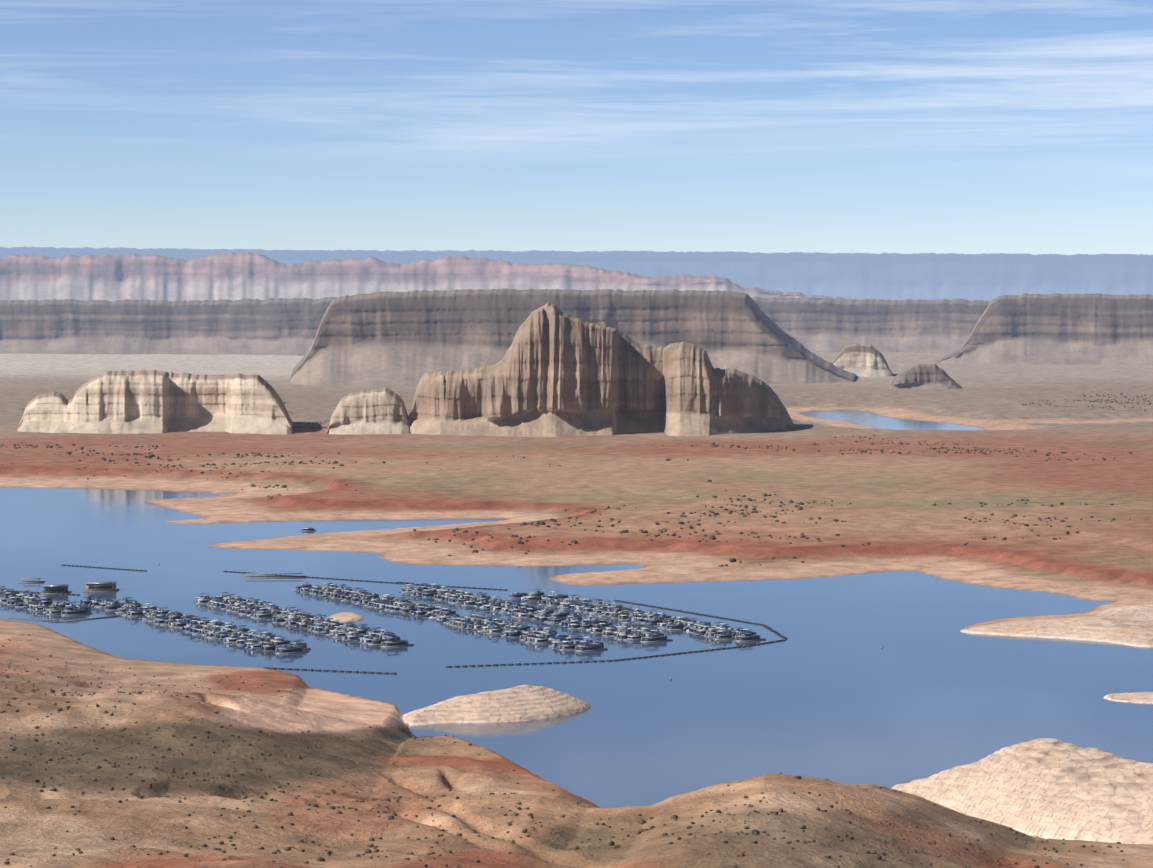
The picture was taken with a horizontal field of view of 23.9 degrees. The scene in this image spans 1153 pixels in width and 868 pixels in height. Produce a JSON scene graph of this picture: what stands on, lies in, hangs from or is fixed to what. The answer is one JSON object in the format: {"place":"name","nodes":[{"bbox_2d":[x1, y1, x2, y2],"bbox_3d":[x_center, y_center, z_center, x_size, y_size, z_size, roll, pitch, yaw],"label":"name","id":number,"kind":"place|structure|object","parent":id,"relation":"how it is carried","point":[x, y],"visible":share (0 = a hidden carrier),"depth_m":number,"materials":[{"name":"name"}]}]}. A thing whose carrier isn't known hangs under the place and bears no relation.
{"place":"outdoors","nodes":[
{"label":"outdoors","id":0,"kind":"place"},
{"bbox_2d":[0,352,1152,867],"bbox_3d":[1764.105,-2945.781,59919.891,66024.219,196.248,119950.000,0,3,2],"label":"desert ground","id":1,"kind":"structure","parent":0,"point":[888,510],"depth_m":2097.59,"materials":[{"name":"brown soil"}]},
{"bbox_2d":[17,370,292,434],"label":"butte","id":2,"kind":"object","parent":1,"relation":"on","point":[131,402],"visible":0.9,"depth_m":3809.77,"materials":[{"name":"beige stone"}]},
{"bbox_2d":[0,297,336,355],"bbox_3d":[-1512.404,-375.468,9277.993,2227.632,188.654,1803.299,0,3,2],"label":"mesa","id":3,"kind":"structure","parent":1,"relation":"on","point":[276,326],"depth_m":8598.33,"materials":[{"name":"grey stone"}]},
{"bbox_2d":[327,388,409,434],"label":"butte","id":4,"kind":"object","parent":1,"relation":"on","point":[373,411],"visible":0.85,"depth_m":3758.66,"materials":[{"name":"beige stone"}]},
{"bbox_2d":[0,252,857,301],"bbox_3d":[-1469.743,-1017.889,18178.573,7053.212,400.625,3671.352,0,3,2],"label":"cliffs","id":5,"kind":"structure","parent":1,"relation":"on","point":[232,276],"depth_m":17099.63,"materials":[{"name":"stone"}]},
{"bbox_2d":[291,288,855,386],"bbox_3d":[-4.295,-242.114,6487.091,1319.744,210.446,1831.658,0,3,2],"label":"mesa","id":6,"kind":"structure","parent":1,"relation":"on","point":[394,339],"depth_m":5831.69,"materials":[{"name":"stone"}]},
{"bbox_2d":[0,393,1151,867],"bbox_3d":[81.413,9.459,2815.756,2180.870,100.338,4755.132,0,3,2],"label":"scrub vegetation","id":7,"kind":"object","parent":1,"relation":"on","point":[390,817],"visible":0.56,"depth_m":881.05,"materials":[{"name":"plant"}]},
{"bbox_2d":[0,246,1152,300],"bbox_3d":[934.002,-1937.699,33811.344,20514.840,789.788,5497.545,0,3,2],"label":"plateau","id":8,"kind":"structure","parent":1,"relation":"on","point":[928,276],"depth_m":31856.83,"materials":[{"name":"stone"}]},
{"bbox_2d":[408,302,793,436],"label":"butte","id":9,"kind":"object","parent":1,"relation":"on","point":[555,371],"visible":0.88,"depth_m":3747.61,"materials":[{"name":"brown stone"}]},
{"bbox_2d":[832,344,891,376],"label":"butte","id":10,"kind":"object","parent":1,"relation":"on","point":[858,360],"visible":0.69,"depth_m":6222.84,"materials":[{"name":"beige stone"}]},
{"bbox_2d":[751,296,991,352],"bbox_3d":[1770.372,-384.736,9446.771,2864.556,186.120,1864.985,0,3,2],"label":"mesa","id":11,"kind":"structure","parent":1,"relation":"on","point":[882,325],"depth_m":8747.48,"materials":[{"name":"grey stone"}]},
{"bbox_2d":[888,364,961,388],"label":"rock hill","id":12,"kind":"structure","parent":1,"relation":"on","point":[925,376],"depth_m":5381.51,"materials":[{"name":"brown stone"}]},
{"bbox_2d":[890,738,1152,843],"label":"dome rock","id":13,"kind":"object","parent":1,"relation":"on","point":[1045,788],"visible":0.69,"depth_m":1058.19,"materials":[{"name":"beige stone"}]},
{"bbox_2d":[934,293,1152,364],"bbox_3d":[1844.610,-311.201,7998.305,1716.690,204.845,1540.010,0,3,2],"label":"mesa","id":14,"kind":"structure","parent":1,"relation":"on","point":[1055,329],"depth_m":7422.86,"materials":[{"name":"grey stone"}]},
{"bbox_2d":[0,410,1152,838],"bbox_3d":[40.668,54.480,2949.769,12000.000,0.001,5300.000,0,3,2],"label":"lake water","id":15,"kind":"structure","parent":0,"point":[888,678],"depth_m":1548.99,"materials":[{"name":"blue liquid"}]},
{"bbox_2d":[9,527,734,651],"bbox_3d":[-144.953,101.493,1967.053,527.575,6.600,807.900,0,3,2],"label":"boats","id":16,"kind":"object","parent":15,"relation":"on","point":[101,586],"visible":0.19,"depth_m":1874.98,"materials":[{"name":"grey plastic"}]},
{"bbox_2d":[0,582,765,653],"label":"houseboats","id":17,"kind":"object","parent":15,"relation":"on","point":[227,633],"visible":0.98,"depth_m":1709.17,"materials":[{"name":"grey plastic"}]},
{"bbox_2d":[15,563,881,679],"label":"marina breakwater","id":18,"kind":"object","parent":15,"relation":"in","point":[711,649],"visible":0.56,"depth_m":1634.39,"materials":[{"name":"grey"}]},
{"bbox_2d":[403,685,590,725],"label":"island","id":19,"kind":"structure","parent":15,"relation":"in","point":[521,703],"depth_m":1321.27,"materials":[{"name":"beige stone"}]},
{"bbox_2d":[960,604,1152,646],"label":"shelf rock","id":20,"kind":"object","parent":15,"relation":"in","point":[1130,625],"visible":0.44,"depth_m":1646.71,"materials":[{"name":"beige stone"}]},
{"bbox_2d":[1103,692,1152,702],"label":"islet rock","id":21,"kind":"object","parent":15,"relation":"in","point":[1141,695],"visible":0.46,"depth_m":1380.82,"materials":[{"name":"beige stone"}]},
{"bbox_2d":[0,0,1152,254],"label":"sky","id":22,"kind":"structure","parent":0,"point":[751,126],"materials":[{"name":"blue"}]}
]}

